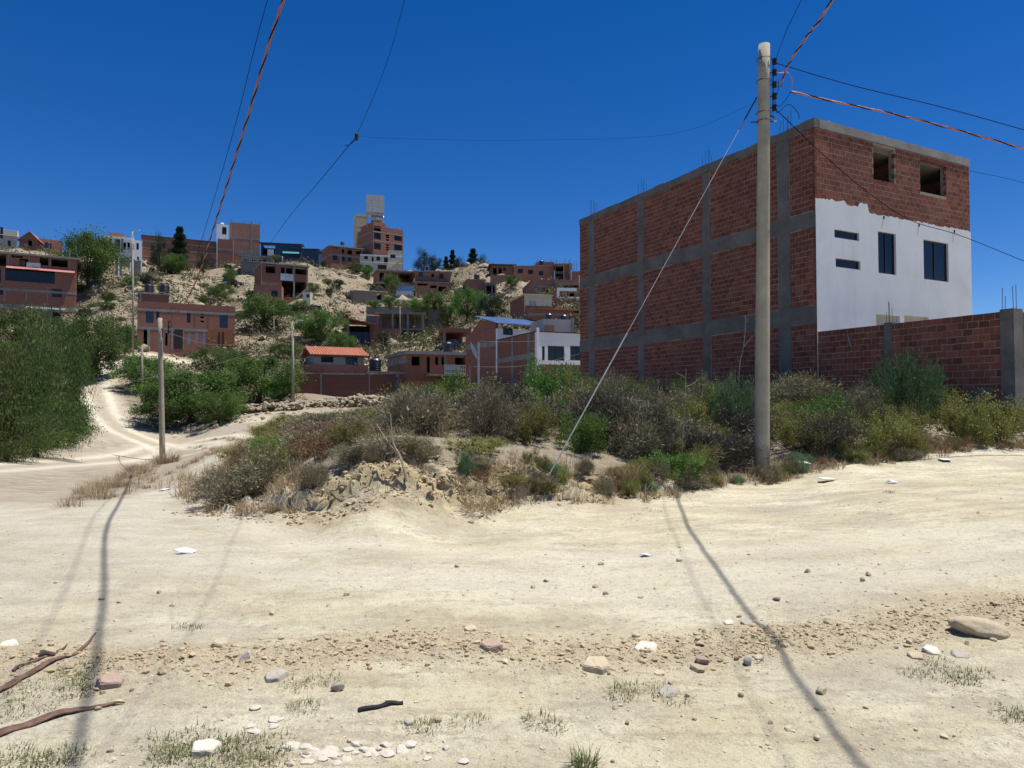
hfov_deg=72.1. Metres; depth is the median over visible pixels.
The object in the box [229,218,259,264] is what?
brick house
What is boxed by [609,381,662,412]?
shrub
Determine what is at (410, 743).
plaster piece
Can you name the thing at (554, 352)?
window
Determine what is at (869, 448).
shrub
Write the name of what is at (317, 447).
shrub
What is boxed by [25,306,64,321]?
tin shed
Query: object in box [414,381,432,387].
brick wall
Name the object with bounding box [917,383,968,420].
shrub
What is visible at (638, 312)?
guy wire
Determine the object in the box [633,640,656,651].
rock
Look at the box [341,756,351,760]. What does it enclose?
plaster piece
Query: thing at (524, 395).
shrub
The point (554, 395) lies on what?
shrub
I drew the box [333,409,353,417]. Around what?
shrub
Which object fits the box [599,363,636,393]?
shrub
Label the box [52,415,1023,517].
dry grass
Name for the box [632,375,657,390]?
shrub
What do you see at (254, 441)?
shrub
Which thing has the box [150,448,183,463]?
grass clump
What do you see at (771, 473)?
weed
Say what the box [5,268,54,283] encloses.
window
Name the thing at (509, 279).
bush
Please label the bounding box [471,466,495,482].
weed
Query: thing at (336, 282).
bush
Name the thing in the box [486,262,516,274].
brick house
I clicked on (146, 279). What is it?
bush
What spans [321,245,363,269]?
brick house
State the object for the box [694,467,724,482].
weed
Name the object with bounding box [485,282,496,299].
unfinished house
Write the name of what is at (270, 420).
shrub
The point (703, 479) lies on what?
weed
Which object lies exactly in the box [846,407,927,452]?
shrub
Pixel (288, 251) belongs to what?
building
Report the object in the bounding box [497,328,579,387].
white house
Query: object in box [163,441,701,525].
bank rubble
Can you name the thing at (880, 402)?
shrub
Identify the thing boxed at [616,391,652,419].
shrub
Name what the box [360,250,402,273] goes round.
cream house
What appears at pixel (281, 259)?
water tank
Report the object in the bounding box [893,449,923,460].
weed
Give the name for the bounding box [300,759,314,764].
plaster piece
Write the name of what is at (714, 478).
shrub
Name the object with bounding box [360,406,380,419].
shrub
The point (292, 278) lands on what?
brick house
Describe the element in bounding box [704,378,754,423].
shrub
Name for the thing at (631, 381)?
shrub
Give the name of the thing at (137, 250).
white house
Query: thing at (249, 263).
concrete house
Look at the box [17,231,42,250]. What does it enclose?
gabled house
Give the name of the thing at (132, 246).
utility pole
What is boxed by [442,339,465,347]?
parked car
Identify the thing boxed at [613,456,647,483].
grass clump
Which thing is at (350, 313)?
bush
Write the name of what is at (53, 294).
window
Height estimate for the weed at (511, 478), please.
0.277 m
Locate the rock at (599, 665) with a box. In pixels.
[582,656,610,674]
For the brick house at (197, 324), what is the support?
on the ground at (306, 590)
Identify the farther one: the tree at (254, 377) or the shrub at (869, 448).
the tree at (254, 377)
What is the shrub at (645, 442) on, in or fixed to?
on the ground at (306, 590)
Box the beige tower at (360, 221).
[353,214,366,247]
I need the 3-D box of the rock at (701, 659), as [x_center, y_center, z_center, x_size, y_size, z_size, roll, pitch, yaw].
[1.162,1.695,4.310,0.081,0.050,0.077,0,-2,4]
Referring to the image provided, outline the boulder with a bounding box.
[947,616,1010,639]
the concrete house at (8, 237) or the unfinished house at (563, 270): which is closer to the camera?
the unfinished house at (563, 270)
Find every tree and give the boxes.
[0,302,98,443]
[0,304,70,350]
[0,340,66,462]
[0,400,70,463]
[2,393,107,459]
[6,316,100,399]
[12,348,103,450]
[43,393,96,447]
[45,222,136,288]
[55,308,133,381]
[101,349,184,387]
[111,322,141,355]
[121,275,140,287]
[122,380,205,429]
[125,364,250,423]
[148,231,176,271]
[160,253,189,273]
[168,226,192,269]
[184,344,236,372]
[196,251,209,274]
[216,348,316,402]
[224,267,237,284]
[235,289,299,329]
[263,375,302,400]
[270,254,280,261]
[281,308,350,342]
[324,330,350,346]
[366,299,380,308]
[376,332,394,346]
[379,295,400,309]
[383,272,401,292]
[401,297,425,310]
[412,247,433,270]
[421,291,445,310]
[426,252,442,270]
[442,256,449,269]
[444,285,487,321]
[447,249,456,269]
[451,254,465,267]
[466,248,478,263]
[473,294,509,317]
[475,251,486,263]
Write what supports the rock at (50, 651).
on the ground at (306, 590)
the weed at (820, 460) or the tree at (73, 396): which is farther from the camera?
the tree at (73, 396)
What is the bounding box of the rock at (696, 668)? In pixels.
[690,663,704,672]
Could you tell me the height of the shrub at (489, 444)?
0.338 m
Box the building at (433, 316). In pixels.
[366,307,451,333]
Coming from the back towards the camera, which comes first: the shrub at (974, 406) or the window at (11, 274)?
the window at (11, 274)
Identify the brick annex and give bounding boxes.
[218,239,233,267]
[254,282,283,301]
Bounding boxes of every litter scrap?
[174,547,196,552]
[819,477,836,479]
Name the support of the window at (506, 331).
in the brick house at (483, 333)
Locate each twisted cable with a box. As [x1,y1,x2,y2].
[162,0,284,325]
[780,0,832,86]
[791,91,1023,149]
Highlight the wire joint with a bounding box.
[345,132,357,145]
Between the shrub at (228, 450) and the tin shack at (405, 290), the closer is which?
the shrub at (228, 450)
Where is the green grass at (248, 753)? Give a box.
[0,489,1023,767]
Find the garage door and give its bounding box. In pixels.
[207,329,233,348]
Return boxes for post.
[141,346,142,401]
[399,326,400,348]
[471,342,479,386]
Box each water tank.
[44,242,51,248]
[144,284,153,292]
[160,284,169,292]
[279,256,284,262]
[369,357,380,370]
[443,341,452,351]
[474,273,479,278]
[545,313,552,318]
[560,314,567,319]
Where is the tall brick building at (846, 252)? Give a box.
[579,116,971,392]
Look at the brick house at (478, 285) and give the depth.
120.87 m
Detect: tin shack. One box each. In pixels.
[277,304,320,313]
[347,289,384,302]
[396,285,414,297]
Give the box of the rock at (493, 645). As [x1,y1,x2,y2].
[479,638,502,652]
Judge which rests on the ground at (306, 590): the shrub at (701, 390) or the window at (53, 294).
the shrub at (701, 390)
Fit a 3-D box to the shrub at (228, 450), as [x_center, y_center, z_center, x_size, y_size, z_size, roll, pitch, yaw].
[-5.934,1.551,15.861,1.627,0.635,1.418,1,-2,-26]
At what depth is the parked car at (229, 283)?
142.94 m
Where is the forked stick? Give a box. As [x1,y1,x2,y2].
[377,413,407,480]
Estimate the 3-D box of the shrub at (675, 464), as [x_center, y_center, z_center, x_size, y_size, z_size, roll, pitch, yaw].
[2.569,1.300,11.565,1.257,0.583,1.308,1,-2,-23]
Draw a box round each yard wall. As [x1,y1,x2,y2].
[284,364,404,396]
[490,275,515,283]
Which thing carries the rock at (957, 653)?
on the ground at (306, 590)
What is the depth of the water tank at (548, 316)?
52.52 m
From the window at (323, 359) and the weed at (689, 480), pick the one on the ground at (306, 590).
the weed at (689, 480)
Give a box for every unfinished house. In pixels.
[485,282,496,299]
[553,258,571,279]
[556,275,578,289]
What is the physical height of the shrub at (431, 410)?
1.161 m
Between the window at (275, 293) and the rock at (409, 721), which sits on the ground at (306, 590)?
the rock at (409, 721)
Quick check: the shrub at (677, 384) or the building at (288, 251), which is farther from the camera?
the building at (288, 251)
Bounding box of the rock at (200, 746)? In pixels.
[191,738,221,756]
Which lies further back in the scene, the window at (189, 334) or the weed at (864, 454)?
the window at (189, 334)
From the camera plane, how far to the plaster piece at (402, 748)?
3.26 m
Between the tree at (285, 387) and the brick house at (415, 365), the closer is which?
the tree at (285, 387)
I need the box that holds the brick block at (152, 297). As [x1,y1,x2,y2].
[137,289,169,341]
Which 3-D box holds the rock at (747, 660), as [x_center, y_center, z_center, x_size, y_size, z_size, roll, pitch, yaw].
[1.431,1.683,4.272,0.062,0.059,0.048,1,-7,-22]
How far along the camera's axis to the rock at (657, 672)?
4.16 m
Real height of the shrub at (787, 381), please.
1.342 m
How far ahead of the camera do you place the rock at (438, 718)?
3.54 m
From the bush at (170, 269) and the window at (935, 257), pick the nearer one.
the window at (935, 257)
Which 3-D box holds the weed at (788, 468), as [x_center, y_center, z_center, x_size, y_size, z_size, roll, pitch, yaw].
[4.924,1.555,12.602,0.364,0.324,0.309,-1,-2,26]
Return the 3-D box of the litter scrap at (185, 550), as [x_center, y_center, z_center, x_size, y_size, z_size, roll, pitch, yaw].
[-3.495,1.775,7.526,0.228,0.055,0.115,0,-2,15]
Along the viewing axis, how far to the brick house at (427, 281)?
161.31 m
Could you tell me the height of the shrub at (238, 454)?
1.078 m
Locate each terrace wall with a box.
[171,280,207,290]
[182,272,221,279]
[312,287,346,295]
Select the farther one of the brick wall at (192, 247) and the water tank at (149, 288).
the brick wall at (192, 247)
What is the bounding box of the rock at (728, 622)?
[723,619,733,624]
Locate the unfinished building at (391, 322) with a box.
[375,312,425,340]
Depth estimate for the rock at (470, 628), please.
4.90 m
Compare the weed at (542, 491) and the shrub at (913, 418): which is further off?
the shrub at (913, 418)
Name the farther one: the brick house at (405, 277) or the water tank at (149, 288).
the brick house at (405, 277)
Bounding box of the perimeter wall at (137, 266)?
[115,257,141,276]
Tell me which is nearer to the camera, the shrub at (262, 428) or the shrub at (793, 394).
the shrub at (793, 394)
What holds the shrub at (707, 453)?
on the ground at (306, 590)
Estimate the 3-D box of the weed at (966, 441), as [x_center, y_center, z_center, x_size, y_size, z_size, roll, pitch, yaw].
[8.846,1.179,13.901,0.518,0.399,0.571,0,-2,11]
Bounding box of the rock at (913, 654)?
[907,650,923,659]
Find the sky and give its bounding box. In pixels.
[0,0,1023,314]
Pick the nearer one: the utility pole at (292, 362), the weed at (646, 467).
the weed at (646, 467)
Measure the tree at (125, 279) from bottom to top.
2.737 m
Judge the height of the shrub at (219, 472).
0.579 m
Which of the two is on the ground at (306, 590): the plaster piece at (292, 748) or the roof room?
the plaster piece at (292, 748)
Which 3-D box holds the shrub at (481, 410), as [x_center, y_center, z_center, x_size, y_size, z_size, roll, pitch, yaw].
[-0.371,0.476,12.371,1.370,1.132,1.204,0,-2,-5]
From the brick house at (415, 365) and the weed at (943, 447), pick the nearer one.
the weed at (943, 447)
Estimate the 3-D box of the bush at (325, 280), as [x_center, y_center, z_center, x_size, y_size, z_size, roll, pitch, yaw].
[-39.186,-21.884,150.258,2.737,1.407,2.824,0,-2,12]
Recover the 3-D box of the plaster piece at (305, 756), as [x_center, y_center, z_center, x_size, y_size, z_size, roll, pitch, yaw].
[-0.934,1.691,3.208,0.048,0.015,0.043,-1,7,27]
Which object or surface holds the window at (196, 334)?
in the brick house at (197, 324)
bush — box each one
[75,307,91,316]
[77,284,85,291]
[86,302,96,307]
[92,300,119,307]
[97,291,116,301]
[137,274,156,284]
[153,278,173,283]
[157,265,173,273]
[183,390,252,424]
[198,294,207,302]
[202,285,238,299]
[215,282,232,288]
[225,349,255,361]
[243,291,253,297]
[265,342,303,354]
[292,300,308,312]
[308,282,319,291]
[322,278,331,283]
[325,288,333,295]
[331,278,345,286]
[338,311,353,316]
[339,334,357,347]
[343,327,363,331]
[347,262,364,272]
[360,265,373,276]
[410,297,431,327]
[438,302,456,327]
[504,273,522,288]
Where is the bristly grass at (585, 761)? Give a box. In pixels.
[562,739,604,767]
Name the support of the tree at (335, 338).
on the ground at (306, 590)
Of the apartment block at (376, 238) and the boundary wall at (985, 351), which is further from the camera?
the apartment block at (376, 238)
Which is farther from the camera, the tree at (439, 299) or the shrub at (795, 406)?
the tree at (439, 299)
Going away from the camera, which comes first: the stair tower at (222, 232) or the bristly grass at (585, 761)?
the bristly grass at (585, 761)
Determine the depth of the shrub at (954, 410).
14.58 m
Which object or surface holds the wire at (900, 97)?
attached to the utility pole at (762, 383)
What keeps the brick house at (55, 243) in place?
on the ground at (306, 590)
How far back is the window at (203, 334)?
88.64 m
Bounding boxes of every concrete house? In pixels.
[0,227,18,250]
[238,255,273,274]
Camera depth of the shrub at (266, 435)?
17.29 m
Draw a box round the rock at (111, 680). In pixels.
[95,672,123,689]
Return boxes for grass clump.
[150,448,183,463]
[455,491,504,512]
[555,464,571,482]
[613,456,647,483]
[831,438,862,460]
[878,439,915,456]
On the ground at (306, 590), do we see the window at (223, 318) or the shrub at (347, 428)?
the shrub at (347, 428)
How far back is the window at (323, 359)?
76.82 m
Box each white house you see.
[84,232,134,258]
[133,240,141,260]
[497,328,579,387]
[551,286,579,308]
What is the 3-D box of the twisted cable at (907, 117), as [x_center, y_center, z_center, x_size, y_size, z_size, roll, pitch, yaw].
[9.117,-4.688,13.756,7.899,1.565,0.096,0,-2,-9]
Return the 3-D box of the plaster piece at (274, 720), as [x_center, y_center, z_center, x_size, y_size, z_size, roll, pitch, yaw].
[-1.193,1.701,3.564,0.079,0.019,0.076,0,-6,-3]
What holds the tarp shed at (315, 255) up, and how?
on the ground at (306, 590)
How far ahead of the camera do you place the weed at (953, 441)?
13.91 m
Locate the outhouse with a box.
[303,292,311,303]
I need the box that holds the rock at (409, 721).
[404,718,414,725]
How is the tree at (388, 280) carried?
on the ground at (306, 590)
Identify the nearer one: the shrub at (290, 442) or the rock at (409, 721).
the rock at (409, 721)
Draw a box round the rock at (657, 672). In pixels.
[654,669,664,675]
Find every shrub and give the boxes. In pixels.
[182,471,269,509]
[193,465,240,489]
[207,470,232,488]
[212,444,257,461]
[224,437,293,479]
[224,445,310,493]
[225,435,258,479]
[242,432,291,450]
[243,420,285,437]
[247,429,284,446]
[248,426,269,436]
[248,435,291,483]
[262,416,287,426]
[267,413,294,427]
[272,416,344,440]
[273,426,336,460]
[281,423,343,462]
[284,413,328,430]
[285,412,324,426]
[290,411,342,426]
[292,420,328,439]
[297,459,330,489]
[312,410,346,415]
[312,411,345,416]
[317,419,384,445]
[318,415,371,447]
[324,441,368,465]
[325,407,368,435]
[326,411,392,445]
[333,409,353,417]
[347,429,431,454]
[351,405,368,418]
[360,400,389,413]
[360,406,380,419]
[361,440,385,463]
[367,415,390,426]
[369,397,396,416]
[374,382,460,437]
[383,386,422,404]
[392,394,473,434]
[405,436,444,461]
[407,368,480,399]
[415,414,488,433]
[429,386,518,422]
[434,383,477,402]
[444,434,512,453]
[456,381,525,440]
[459,382,488,403]
[469,376,535,408]
[471,374,514,391]
[506,397,560,443]
[508,384,542,400]
[510,390,574,434]
[520,347,585,399]
[530,390,571,428]
[539,391,562,401]
[552,405,615,453]
[553,359,606,426]
[558,376,638,443]
[561,377,603,430]
[577,369,606,389]
[588,377,604,393]
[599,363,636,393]
[601,378,642,399]
[603,394,682,450]
[603,410,677,462]
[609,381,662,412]
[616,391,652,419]
[623,373,654,399]
[629,371,678,403]
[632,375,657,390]
[635,447,709,479]
[642,381,697,418]
[652,375,692,398]
[661,418,745,466]
[666,411,712,448]
[668,388,715,427]
[668,434,721,470]
[678,371,718,423]
[684,370,723,396]
[689,423,779,466]
[701,469,725,485]
[703,420,736,436]
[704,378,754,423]
[709,362,754,437]
[709,395,778,444]
[716,370,754,394]
[770,365,842,414]
[770,370,820,391]
[770,398,809,414]
[770,403,837,451]
[770,406,799,439]
[776,370,844,402]
[780,398,813,422]
[780,451,816,466]
[788,405,871,454]
[795,388,861,425]
[822,379,870,404]
[829,378,887,429]
[840,442,880,458]
[842,380,891,399]
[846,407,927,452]
[855,389,918,421]
[859,345,950,428]
[865,394,920,429]
[872,402,936,438]
[880,392,922,426]
[889,423,934,454]
[904,428,933,451]
[910,396,940,420]
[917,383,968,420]
[923,386,1023,447]
[945,400,996,445]
[947,397,983,427]
[969,400,1013,441]
[1001,406,1023,436]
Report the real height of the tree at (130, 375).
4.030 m
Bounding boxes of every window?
[0,227,2,237]
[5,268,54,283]
[52,289,61,297]
[115,239,119,248]
[146,311,153,322]
[187,313,190,322]
[188,333,190,343]
[195,333,197,343]
[202,333,204,343]
[220,315,227,327]
[222,227,226,234]
[271,290,277,296]
[321,355,332,362]
[346,355,357,364]
[374,233,380,239]
[374,243,380,249]
[394,235,401,240]
[394,244,401,250]
[502,328,512,334]
[529,301,535,305]
[548,346,563,360]
[570,346,579,360]
[834,230,856,240]
[836,259,858,269]
[878,232,894,274]
[923,240,946,281]
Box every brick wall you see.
[141,235,215,269]
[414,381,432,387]
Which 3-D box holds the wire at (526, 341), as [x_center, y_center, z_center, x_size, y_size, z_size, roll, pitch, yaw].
[0.596,-1.796,28.585,5.004,0.168,0.063,-1,-2,37]
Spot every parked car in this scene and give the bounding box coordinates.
[223,280,244,285]
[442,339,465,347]
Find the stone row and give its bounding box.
[198,393,388,422]
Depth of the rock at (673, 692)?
3.90 m
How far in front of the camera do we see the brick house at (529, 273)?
140.88 m
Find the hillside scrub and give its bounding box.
[0,243,579,429]
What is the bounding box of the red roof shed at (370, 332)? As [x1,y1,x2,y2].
[342,313,378,348]
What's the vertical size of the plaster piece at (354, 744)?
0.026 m
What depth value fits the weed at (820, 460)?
12.91 m
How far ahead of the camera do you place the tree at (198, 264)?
150.77 m
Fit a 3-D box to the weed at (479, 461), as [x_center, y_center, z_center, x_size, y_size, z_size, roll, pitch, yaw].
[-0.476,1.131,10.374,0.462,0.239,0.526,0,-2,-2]
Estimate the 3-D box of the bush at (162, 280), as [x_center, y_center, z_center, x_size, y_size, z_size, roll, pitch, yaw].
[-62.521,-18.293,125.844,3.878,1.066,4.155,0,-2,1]
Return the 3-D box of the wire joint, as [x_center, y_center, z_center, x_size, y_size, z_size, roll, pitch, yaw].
[-2.532,-3.864,11.117,0.211,0.216,0.060,0,-2,0]
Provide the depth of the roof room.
51.55 m
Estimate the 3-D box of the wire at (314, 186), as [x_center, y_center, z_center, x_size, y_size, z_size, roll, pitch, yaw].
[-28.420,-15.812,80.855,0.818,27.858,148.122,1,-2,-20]
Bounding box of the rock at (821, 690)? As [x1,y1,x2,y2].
[815,686,826,694]
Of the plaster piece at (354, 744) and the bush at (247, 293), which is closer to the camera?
the plaster piece at (354, 744)
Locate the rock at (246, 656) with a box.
[239,651,250,660]
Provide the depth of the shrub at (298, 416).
25.33 m
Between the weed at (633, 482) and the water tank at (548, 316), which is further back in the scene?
the water tank at (548, 316)
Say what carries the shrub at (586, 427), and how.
on the ground at (306, 590)
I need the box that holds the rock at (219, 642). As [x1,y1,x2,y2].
[211,637,229,647]
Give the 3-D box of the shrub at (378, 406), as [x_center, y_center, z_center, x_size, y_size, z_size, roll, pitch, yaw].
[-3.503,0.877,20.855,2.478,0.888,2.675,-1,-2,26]
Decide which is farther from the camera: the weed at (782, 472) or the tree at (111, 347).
the tree at (111, 347)
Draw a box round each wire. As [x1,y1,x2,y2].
[89,339,291,389]
[163,0,267,319]
[265,138,354,249]
[357,0,404,133]
[358,102,756,140]
[489,336,575,341]
[547,97,757,477]
[775,1,800,60]
[775,81,790,106]
[777,63,1023,129]
[777,111,1022,260]
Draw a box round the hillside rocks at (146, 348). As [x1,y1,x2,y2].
[65,258,579,437]
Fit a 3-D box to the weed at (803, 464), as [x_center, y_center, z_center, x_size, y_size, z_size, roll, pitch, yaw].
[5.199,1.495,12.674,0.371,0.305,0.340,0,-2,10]
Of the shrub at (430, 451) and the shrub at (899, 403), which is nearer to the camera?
the shrub at (430, 451)
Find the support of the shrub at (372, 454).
on the ground at (306, 590)
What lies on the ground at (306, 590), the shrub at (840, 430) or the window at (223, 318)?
the shrub at (840, 430)
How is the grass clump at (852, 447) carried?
on the ground at (306, 590)
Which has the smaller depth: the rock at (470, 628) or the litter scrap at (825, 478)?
the rock at (470, 628)
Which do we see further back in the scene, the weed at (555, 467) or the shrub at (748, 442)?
the shrub at (748, 442)
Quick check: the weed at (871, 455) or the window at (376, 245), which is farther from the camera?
the window at (376, 245)
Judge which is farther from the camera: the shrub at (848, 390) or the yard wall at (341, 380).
the yard wall at (341, 380)
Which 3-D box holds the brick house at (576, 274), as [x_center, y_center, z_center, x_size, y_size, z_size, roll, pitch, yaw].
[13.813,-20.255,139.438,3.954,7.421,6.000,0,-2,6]
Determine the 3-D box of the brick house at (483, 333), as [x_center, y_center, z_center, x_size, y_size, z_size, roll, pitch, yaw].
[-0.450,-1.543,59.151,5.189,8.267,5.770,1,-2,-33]
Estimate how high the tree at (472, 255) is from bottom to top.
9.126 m
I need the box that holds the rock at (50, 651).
[38,647,58,655]
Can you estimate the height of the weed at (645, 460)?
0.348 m
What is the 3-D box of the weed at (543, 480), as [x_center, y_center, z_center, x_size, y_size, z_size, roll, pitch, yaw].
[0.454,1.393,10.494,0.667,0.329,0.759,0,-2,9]
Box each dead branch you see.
[0,632,96,691]
[0,701,124,735]
[11,644,67,670]
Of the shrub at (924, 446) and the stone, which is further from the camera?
the shrub at (924, 446)
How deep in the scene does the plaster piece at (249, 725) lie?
3.48 m
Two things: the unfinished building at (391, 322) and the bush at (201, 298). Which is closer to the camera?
the unfinished building at (391, 322)
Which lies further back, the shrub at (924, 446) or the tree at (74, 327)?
the tree at (74, 327)
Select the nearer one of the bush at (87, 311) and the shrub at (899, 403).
the shrub at (899, 403)
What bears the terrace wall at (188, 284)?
on the ground at (306, 590)
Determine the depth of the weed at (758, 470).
12.46 m
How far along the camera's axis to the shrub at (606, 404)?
13.15 m
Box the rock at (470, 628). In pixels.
[464,625,476,630]
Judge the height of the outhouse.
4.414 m
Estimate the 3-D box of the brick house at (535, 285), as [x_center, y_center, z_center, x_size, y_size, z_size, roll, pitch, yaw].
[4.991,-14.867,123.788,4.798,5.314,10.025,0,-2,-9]
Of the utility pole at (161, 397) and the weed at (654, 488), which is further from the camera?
the utility pole at (161, 397)
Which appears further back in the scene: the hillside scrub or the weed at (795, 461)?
the hillside scrub
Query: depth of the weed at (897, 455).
13.24 m
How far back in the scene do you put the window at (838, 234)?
21.63 m
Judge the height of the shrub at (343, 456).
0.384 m
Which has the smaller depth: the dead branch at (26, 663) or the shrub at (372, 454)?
the dead branch at (26, 663)
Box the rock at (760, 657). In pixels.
[755,654,763,660]
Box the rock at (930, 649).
[921,644,941,654]
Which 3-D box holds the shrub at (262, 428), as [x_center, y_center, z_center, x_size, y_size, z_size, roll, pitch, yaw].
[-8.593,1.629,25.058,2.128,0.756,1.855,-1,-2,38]
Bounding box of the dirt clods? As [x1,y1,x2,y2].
[0,589,1023,692]
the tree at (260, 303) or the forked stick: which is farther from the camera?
the tree at (260, 303)
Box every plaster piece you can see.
[242,723,255,728]
[247,729,260,733]
[249,704,260,710]
[268,717,284,722]
[268,723,278,728]
[283,741,299,747]
[290,745,298,750]
[299,743,311,748]
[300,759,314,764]
[301,752,311,757]
[305,747,319,752]
[313,750,326,756]
[318,755,327,761]
[322,745,338,751]
[324,751,338,756]
[332,760,341,765]
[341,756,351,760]
[343,747,353,751]
[350,741,360,746]
[359,746,368,752]
[363,751,371,757]
[371,751,378,757]
[380,741,392,747]
[381,749,394,757]
[396,744,407,753]
[403,740,416,747]
[422,755,431,760]
[458,758,468,763]
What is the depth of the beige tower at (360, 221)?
197.92 m
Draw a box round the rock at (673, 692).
[657,684,679,696]
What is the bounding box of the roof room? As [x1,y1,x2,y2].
[531,318,573,331]
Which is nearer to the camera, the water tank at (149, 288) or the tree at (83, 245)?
the water tank at (149, 288)
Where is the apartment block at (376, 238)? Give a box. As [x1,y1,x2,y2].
[357,221,402,254]
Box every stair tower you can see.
[216,223,228,267]
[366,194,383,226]
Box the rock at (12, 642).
[0,639,18,645]
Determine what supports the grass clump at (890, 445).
on the ground at (306, 590)
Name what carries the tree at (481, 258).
on the ground at (306, 590)
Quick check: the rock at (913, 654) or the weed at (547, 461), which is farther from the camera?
the weed at (547, 461)
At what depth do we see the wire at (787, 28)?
11.40 m
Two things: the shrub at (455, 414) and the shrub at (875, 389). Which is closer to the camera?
the shrub at (455, 414)
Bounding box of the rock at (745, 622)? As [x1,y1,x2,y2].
[740,619,751,624]
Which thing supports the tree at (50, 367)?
on the ground at (306, 590)
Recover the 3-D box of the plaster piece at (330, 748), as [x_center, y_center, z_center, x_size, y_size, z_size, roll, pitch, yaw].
[-0.844,1.696,3.259,0.078,0.018,0.072,1,4,-26]
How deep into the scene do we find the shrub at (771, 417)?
14.87 m
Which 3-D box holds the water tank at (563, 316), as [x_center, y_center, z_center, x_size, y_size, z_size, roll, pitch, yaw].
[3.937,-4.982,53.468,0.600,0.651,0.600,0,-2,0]
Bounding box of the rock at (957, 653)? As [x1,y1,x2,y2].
[950,649,969,658]
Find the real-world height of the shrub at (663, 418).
1.293 m
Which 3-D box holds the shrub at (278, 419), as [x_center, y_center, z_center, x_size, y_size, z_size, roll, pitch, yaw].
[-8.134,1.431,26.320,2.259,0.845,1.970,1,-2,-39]
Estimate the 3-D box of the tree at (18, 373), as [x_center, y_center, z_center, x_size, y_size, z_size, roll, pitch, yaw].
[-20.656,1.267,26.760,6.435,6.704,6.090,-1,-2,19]
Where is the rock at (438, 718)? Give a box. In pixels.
[435,716,441,722]
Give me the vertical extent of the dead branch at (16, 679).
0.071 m
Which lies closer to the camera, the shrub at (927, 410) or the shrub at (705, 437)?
the shrub at (705, 437)
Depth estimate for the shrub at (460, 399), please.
13.76 m
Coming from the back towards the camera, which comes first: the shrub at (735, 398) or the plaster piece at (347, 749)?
the shrub at (735, 398)
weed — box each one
[453,445,475,475]
[470,455,494,468]
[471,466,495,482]
[497,471,532,488]
[517,447,543,467]
[523,467,559,489]
[531,481,562,493]
[533,454,552,469]
[539,461,571,474]
[573,454,595,475]
[585,473,621,487]
[590,476,617,497]
[605,466,628,478]
[620,475,643,496]
[626,456,653,478]
[636,456,662,470]
[638,470,656,488]
[639,482,658,492]
[650,460,670,480]
[670,471,702,489]
[685,472,710,484]
[689,478,716,489]
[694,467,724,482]
[696,462,720,475]
[702,464,730,483]
[728,475,746,483]
[747,463,765,479]
[754,462,784,483]
[774,465,786,480]
[778,463,796,477]
[782,456,800,464]
[786,455,805,474]
[795,461,809,473]
[810,457,838,466]
[825,448,849,457]
[840,448,872,462]
[853,447,874,462]
[870,446,891,460]
[885,447,916,461]
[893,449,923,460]
[929,436,954,452]
[942,435,960,449]
[945,436,975,451]
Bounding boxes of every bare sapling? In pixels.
[672,372,697,454]
[738,316,751,403]
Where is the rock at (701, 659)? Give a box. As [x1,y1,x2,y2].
[696,655,708,663]
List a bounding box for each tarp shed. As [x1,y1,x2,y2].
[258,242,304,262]
[301,248,321,267]
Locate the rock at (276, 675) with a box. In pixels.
[264,668,288,682]
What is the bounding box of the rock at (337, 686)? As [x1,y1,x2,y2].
[331,682,344,691]
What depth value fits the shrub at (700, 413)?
15.17 m
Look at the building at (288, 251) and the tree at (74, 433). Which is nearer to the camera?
the tree at (74, 433)
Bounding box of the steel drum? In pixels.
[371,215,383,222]
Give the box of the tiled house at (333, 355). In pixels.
[301,346,369,373]
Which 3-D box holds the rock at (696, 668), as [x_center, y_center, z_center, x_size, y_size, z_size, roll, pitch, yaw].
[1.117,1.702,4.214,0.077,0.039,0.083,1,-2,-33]
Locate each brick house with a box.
[0,249,80,314]
[38,236,62,253]
[137,301,234,356]
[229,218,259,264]
[253,260,309,303]
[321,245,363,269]
[371,269,414,294]
[384,346,465,387]
[412,270,452,296]
[439,328,470,342]
[462,277,485,295]
[466,316,532,385]
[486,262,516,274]
[509,294,552,318]
[513,263,554,281]
[522,279,558,293]
[523,308,579,327]
[535,258,553,265]
[571,260,579,279]
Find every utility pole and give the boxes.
[130,230,139,354]
[158,318,169,456]
[290,320,302,401]
[751,42,776,469]
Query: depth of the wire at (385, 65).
10.07 m
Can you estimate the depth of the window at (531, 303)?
82.70 m
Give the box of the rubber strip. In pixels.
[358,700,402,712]
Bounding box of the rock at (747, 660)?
[743,656,751,665]
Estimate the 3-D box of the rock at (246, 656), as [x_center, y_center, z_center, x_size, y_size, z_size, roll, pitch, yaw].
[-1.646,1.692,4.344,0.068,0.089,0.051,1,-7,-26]
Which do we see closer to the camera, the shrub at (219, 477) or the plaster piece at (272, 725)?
the plaster piece at (272, 725)
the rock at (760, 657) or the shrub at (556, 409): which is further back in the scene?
the shrub at (556, 409)
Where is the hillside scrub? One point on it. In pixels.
(380, 348)
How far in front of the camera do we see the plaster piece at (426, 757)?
3.17 m
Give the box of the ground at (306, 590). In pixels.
[0,248,1023,767]
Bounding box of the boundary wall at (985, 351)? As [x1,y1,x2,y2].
[818,286,1023,433]
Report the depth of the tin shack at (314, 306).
113.45 m

